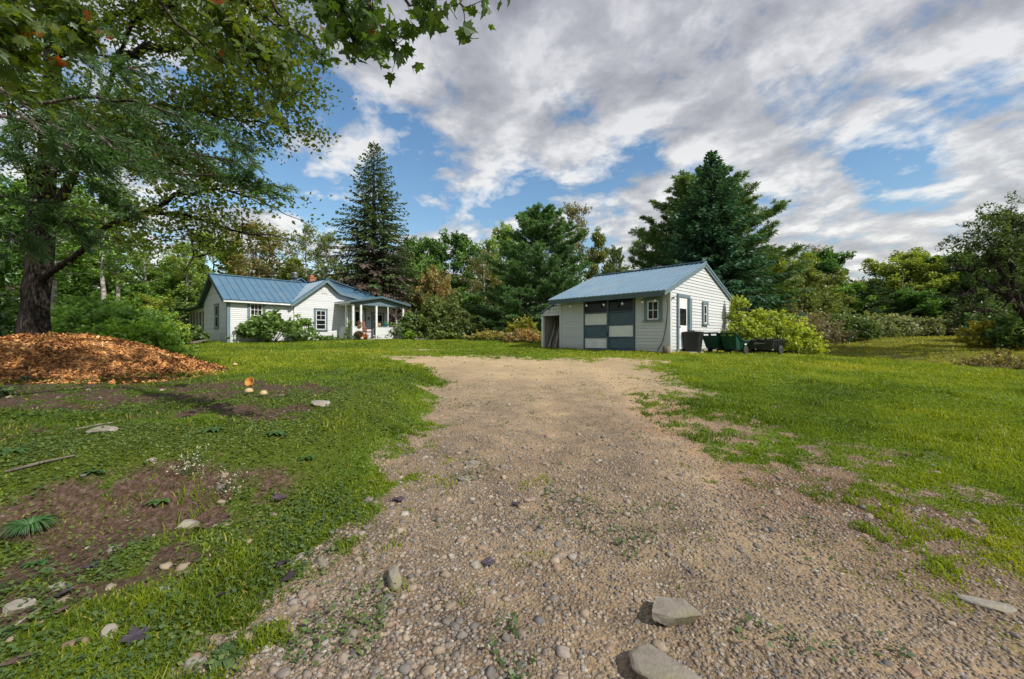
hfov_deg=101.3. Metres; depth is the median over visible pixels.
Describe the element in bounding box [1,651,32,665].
fallen leaf
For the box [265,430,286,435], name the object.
plantain weed
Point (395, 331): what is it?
plants
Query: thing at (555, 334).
wooden pole
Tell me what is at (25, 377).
weed
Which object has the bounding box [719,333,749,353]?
garden cart
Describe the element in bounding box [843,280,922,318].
deciduous tree
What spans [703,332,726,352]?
garden cart
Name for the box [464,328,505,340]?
dry weeds
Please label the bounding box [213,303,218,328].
window
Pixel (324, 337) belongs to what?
plants
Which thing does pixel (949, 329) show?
hedge bush
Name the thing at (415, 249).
deciduous tree
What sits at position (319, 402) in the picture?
rock
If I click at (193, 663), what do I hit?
rock
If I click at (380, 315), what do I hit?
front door
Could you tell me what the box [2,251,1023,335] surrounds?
wood
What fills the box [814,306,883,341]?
leafy shrub
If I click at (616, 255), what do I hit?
white pine
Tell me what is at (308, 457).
plantain weed
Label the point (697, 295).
garage shed
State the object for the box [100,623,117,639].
rock
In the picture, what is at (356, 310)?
front door
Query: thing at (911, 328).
hedge bush
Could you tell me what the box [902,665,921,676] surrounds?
rock
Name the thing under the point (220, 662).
plantain weed
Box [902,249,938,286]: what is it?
deciduous tree
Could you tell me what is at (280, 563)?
fallen leaf
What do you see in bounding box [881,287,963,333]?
deciduous tree
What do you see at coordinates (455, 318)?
round bush
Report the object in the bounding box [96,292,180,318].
deciduous tree
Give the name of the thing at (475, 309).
leafy shrub
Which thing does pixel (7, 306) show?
leafy shrub
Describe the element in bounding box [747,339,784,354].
dump trailer
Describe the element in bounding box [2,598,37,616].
rock
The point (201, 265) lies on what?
deciduous tree
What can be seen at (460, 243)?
maple tree
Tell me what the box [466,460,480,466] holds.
rock
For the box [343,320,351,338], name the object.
plants
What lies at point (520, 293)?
white pine
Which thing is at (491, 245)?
deciduous tree
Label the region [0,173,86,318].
deciduous tree
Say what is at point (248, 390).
mushroom
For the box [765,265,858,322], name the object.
deciduous tree
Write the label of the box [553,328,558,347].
wooden pole
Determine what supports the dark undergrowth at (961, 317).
on the ground at (534, 370)
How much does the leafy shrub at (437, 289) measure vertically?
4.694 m
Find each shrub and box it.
[0,286,79,336]
[7,290,185,344]
[12,295,93,330]
[85,311,198,356]
[166,320,192,342]
[188,324,211,342]
[397,309,427,337]
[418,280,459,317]
[462,296,507,332]
[501,314,540,340]
[720,294,757,350]
[726,307,828,352]
[773,324,829,353]
[784,290,862,337]
[790,304,856,347]
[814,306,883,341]
[946,315,1017,347]
[961,298,1023,336]
[973,311,1023,348]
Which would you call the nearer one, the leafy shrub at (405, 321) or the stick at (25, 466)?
the stick at (25, 466)
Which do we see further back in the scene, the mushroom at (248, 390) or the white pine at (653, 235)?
the white pine at (653, 235)
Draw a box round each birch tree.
[57,170,152,300]
[72,186,152,300]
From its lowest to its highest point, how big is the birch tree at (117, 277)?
9.665 m
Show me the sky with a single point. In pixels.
(884, 126)
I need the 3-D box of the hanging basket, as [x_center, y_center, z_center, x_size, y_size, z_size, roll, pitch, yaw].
[-10.083,-1.560,27.893,0.563,1.500,0.578,0,0,42]
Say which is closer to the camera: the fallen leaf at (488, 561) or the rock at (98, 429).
the fallen leaf at (488, 561)
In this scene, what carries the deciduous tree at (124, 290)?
on the ground at (534, 370)
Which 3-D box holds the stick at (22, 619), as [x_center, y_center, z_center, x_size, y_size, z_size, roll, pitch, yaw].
[-2.441,1.400,2.121,0.014,0.027,0.134,0,0,3]
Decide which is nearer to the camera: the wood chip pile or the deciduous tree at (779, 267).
the wood chip pile
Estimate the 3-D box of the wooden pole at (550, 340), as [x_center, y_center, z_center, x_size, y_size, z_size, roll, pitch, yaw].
[1.966,-0.277,20.435,0.139,1.522,0.863,0,0,34]
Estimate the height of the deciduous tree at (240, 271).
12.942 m
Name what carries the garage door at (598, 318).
in the garage shed
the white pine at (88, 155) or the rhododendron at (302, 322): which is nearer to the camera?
the white pine at (88, 155)
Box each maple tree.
[0,0,356,333]
[0,0,509,139]
[416,228,483,297]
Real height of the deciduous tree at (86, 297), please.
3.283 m
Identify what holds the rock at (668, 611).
on the ground at (534, 370)
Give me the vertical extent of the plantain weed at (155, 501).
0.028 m
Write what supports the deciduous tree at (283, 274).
on the ground at (534, 370)
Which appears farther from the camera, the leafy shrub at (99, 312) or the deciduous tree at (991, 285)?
the deciduous tree at (991, 285)
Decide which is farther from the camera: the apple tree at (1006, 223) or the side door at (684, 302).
the apple tree at (1006, 223)
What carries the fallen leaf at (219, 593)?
on the ground at (534, 370)
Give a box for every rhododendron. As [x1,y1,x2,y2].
[225,308,308,341]
[293,314,319,340]
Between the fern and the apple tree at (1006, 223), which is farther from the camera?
the apple tree at (1006, 223)
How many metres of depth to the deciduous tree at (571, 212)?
43.53 m
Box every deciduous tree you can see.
[0,171,115,308]
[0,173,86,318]
[2,201,162,310]
[57,292,156,311]
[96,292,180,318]
[115,244,178,300]
[129,261,207,323]
[160,240,213,303]
[164,229,252,292]
[215,218,282,278]
[245,226,295,279]
[277,253,304,279]
[279,221,327,279]
[303,271,338,283]
[305,232,349,281]
[392,235,450,308]
[402,253,449,319]
[411,264,457,310]
[445,286,487,334]
[457,249,502,304]
[476,220,519,331]
[554,199,592,280]
[581,226,617,280]
[750,247,819,310]
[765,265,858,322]
[791,245,866,308]
[808,244,822,252]
[829,277,885,318]
[849,247,961,310]
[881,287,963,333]
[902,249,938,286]
[916,250,984,303]
[951,242,1023,299]
[965,246,1023,306]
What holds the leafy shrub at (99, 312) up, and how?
on the ground at (534, 370)
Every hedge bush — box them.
[846,310,906,337]
[881,313,923,336]
[901,312,946,336]
[926,311,967,335]
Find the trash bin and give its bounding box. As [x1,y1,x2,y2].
[682,330,703,352]
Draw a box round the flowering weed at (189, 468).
[147,444,213,475]
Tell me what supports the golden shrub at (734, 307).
on the ground at (534, 370)
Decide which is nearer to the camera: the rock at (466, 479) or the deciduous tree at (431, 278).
the rock at (466, 479)
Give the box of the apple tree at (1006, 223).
[920,190,1023,326]
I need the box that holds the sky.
[0,0,1023,310]
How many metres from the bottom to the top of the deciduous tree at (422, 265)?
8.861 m
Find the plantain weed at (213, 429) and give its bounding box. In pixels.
[201,426,225,432]
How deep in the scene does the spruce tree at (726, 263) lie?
23.52 m
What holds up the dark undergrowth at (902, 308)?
on the ground at (534, 370)
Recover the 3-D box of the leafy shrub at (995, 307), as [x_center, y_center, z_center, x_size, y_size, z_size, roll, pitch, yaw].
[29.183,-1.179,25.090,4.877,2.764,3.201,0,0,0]
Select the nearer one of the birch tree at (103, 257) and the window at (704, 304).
the window at (704, 304)
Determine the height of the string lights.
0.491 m
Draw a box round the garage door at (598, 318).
[583,298,634,350]
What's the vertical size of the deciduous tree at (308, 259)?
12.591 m
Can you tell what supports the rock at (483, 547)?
on the ground at (534, 370)
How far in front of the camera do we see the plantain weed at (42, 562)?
2.57 m
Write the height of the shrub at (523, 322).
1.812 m
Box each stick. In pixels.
[5,454,74,472]
[13,607,43,625]
[75,420,122,429]
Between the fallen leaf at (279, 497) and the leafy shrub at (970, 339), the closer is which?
the fallen leaf at (279, 497)
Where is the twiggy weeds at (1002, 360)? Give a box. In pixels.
[949,347,1023,369]
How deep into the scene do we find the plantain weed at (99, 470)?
3.19 m
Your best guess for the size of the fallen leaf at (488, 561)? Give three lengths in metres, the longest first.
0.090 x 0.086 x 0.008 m
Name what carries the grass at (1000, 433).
on the ground at (534, 370)
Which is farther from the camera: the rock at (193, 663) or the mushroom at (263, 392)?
the mushroom at (263, 392)
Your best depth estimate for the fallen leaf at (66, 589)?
2.29 m
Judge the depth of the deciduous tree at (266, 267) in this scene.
47.47 m
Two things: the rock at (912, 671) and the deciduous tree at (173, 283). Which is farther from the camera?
the deciduous tree at (173, 283)
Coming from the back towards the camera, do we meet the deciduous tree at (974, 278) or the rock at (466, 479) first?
the deciduous tree at (974, 278)
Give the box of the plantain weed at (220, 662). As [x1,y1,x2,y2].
[202,639,247,674]
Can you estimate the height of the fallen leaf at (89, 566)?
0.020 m
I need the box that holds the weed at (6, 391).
[0,386,38,395]
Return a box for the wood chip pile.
[0,332,241,383]
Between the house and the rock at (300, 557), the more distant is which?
the house
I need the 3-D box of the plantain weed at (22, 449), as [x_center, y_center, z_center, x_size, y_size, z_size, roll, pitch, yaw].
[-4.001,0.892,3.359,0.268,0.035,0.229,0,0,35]
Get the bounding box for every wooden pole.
[548,319,556,346]
[551,318,558,346]
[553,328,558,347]
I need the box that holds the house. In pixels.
[181,272,410,342]
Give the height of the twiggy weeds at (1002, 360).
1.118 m
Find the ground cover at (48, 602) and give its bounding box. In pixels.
[0,366,914,678]
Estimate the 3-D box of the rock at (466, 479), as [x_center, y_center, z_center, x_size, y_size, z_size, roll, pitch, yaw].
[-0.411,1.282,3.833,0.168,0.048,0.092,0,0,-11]
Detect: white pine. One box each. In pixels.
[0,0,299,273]
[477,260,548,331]
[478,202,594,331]
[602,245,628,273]
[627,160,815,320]
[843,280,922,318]
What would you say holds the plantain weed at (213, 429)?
on the ground at (534, 370)
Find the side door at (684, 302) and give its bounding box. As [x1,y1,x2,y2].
[677,293,691,349]
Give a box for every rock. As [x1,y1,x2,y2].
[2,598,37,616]
[48,581,66,590]
[60,637,88,648]
[85,426,118,433]
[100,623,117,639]
[176,519,199,529]
[184,656,205,669]
[294,552,305,561]
[311,400,330,405]
[313,557,326,567]
[387,566,401,590]
[458,476,475,481]
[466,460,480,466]
[475,544,488,549]
[629,643,701,678]
[652,596,701,626]
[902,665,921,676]
[956,594,1016,613]
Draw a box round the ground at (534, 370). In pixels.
[0,330,1023,678]
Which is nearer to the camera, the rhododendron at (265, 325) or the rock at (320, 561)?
the rock at (320, 561)
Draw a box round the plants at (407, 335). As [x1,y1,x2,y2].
[403,330,418,339]
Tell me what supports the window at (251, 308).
in the house
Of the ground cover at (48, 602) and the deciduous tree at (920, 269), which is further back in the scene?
the deciduous tree at (920, 269)
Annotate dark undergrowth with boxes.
[121,290,196,325]
[447,289,538,334]
[845,297,942,333]
[905,294,999,335]
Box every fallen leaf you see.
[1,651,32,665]
[49,604,69,614]
[50,586,75,597]
[80,560,103,570]
[119,625,151,643]
[210,591,224,597]
[272,493,287,499]
[276,559,290,567]
[279,569,297,582]
[391,496,405,500]
[480,556,493,565]
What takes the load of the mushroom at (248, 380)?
on the ground at (534, 370)
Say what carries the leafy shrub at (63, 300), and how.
on the ground at (534, 370)
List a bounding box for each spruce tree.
[314,141,439,338]
[652,150,806,350]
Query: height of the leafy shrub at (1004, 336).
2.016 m
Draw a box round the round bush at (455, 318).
[409,287,484,338]
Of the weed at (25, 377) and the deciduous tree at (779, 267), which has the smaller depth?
the weed at (25, 377)
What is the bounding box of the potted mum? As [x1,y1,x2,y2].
[354,330,363,339]
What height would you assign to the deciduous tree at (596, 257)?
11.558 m
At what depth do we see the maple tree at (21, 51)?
3.89 m
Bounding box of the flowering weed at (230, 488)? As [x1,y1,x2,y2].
[198,460,253,494]
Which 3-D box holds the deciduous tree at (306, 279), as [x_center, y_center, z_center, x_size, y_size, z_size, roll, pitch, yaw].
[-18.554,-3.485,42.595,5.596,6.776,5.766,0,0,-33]
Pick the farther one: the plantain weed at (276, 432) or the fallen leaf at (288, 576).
the plantain weed at (276, 432)
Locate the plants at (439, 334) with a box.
[415,327,465,339]
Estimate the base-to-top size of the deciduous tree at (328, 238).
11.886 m
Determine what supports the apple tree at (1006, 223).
on the ground at (534, 370)
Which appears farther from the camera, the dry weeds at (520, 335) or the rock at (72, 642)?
the dry weeds at (520, 335)
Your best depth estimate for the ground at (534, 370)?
3.16 m
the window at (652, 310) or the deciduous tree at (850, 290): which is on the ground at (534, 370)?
the deciduous tree at (850, 290)
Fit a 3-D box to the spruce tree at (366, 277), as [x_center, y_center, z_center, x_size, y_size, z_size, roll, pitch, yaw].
[-12.352,-8.105,35.747,13.720,17.948,13.442,0,0,-23]
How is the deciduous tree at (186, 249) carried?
on the ground at (534, 370)
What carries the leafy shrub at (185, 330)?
on the ground at (534, 370)
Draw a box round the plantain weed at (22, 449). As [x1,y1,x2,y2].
[0,447,32,454]
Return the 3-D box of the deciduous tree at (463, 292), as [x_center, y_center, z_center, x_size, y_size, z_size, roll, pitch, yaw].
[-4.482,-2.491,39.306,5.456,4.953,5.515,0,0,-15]
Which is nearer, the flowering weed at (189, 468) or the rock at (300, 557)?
the rock at (300, 557)
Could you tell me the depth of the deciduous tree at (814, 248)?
49.99 m
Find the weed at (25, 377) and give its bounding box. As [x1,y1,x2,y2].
[20,376,33,379]
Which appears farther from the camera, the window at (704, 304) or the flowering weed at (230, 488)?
the window at (704, 304)
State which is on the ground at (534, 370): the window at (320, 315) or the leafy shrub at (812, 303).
the leafy shrub at (812, 303)
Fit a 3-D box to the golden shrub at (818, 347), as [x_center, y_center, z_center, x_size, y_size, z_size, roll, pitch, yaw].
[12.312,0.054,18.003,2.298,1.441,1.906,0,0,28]
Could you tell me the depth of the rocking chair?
29.18 m
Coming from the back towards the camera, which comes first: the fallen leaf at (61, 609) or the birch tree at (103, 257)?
the birch tree at (103, 257)
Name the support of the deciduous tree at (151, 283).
on the ground at (534, 370)
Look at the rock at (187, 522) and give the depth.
3.00 m
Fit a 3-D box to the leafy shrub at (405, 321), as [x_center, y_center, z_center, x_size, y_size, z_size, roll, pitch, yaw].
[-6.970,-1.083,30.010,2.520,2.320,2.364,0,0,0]
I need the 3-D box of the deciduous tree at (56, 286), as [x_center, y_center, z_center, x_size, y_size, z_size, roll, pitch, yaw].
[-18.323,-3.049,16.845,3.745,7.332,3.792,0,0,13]
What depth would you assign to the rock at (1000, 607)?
2.20 m
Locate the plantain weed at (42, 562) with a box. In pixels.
[18,558,50,569]
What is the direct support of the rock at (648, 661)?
on the ground at (534, 370)
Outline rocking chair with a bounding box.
[358,321,374,338]
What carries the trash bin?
on the ground at (534, 370)
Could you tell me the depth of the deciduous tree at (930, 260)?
38.86 m
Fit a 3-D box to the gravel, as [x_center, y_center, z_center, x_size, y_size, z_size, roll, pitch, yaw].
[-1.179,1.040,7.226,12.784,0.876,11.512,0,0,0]
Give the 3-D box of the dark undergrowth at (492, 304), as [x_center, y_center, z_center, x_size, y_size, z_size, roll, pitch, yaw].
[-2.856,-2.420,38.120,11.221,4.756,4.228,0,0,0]
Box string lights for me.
[541,297,655,315]
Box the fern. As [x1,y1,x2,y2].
[0,514,59,537]
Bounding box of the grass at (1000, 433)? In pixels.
[0,335,1023,678]
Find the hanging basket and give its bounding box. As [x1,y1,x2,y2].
[354,309,363,326]
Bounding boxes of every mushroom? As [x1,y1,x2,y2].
[244,388,253,394]
[245,377,253,385]
[259,390,267,396]
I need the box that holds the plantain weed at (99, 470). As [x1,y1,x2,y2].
[81,469,105,473]
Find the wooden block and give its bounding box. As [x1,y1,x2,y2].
[662,346,670,354]
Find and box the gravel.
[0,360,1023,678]
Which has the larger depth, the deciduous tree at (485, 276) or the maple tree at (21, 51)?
the deciduous tree at (485, 276)
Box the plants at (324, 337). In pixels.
[307,334,345,339]
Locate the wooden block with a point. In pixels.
(666, 349)
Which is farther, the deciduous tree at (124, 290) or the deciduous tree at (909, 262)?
the deciduous tree at (909, 262)
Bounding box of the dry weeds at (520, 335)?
[503,325,540,342]
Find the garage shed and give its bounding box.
[539,261,733,352]
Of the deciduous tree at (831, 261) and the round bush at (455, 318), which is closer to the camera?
the round bush at (455, 318)
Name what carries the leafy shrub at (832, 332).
on the ground at (534, 370)
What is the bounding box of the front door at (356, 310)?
[354,308,365,337]
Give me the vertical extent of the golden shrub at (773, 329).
2.158 m
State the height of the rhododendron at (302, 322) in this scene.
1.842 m
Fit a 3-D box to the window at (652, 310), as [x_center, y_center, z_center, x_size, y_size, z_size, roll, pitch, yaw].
[5.293,-1.133,15.800,0.083,0.915,0.770,0,0,-44]
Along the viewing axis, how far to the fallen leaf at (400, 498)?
3.38 m
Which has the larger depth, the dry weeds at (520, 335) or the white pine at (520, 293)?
the white pine at (520, 293)
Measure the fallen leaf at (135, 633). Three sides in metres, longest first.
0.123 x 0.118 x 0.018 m
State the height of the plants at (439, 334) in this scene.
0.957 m
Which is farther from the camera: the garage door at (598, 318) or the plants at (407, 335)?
the plants at (407, 335)
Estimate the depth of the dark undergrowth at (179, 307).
32.42 m
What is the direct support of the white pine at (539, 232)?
on the ground at (534, 370)
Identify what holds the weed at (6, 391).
on the ground at (534, 370)
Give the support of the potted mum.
on the ground at (534, 370)
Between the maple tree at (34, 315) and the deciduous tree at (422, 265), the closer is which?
the maple tree at (34, 315)
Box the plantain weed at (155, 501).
[146,498,169,505]
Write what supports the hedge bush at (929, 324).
on the ground at (534, 370)
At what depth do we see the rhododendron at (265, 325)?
24.20 m
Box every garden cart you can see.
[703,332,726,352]
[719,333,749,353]
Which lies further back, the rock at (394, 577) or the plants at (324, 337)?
the plants at (324, 337)
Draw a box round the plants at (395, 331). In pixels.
[385,322,403,338]
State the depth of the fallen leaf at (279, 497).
3.35 m
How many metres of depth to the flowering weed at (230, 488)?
3.29 m
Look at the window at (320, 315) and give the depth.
27.84 m
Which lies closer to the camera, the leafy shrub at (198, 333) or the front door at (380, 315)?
the leafy shrub at (198, 333)
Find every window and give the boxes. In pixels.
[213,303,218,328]
[247,303,264,325]
[314,308,327,330]
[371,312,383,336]
[643,297,662,321]
[702,301,709,324]
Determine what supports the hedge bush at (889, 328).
on the ground at (534, 370)
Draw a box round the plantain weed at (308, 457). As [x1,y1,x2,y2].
[298,455,316,459]
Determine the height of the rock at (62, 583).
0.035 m
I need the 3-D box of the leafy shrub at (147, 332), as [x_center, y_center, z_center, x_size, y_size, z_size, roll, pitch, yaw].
[-11.080,-0.050,12.665,2.791,1.605,2.438,0,0,0]
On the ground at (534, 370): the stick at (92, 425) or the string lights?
the stick at (92, 425)
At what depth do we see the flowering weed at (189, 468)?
3.37 m

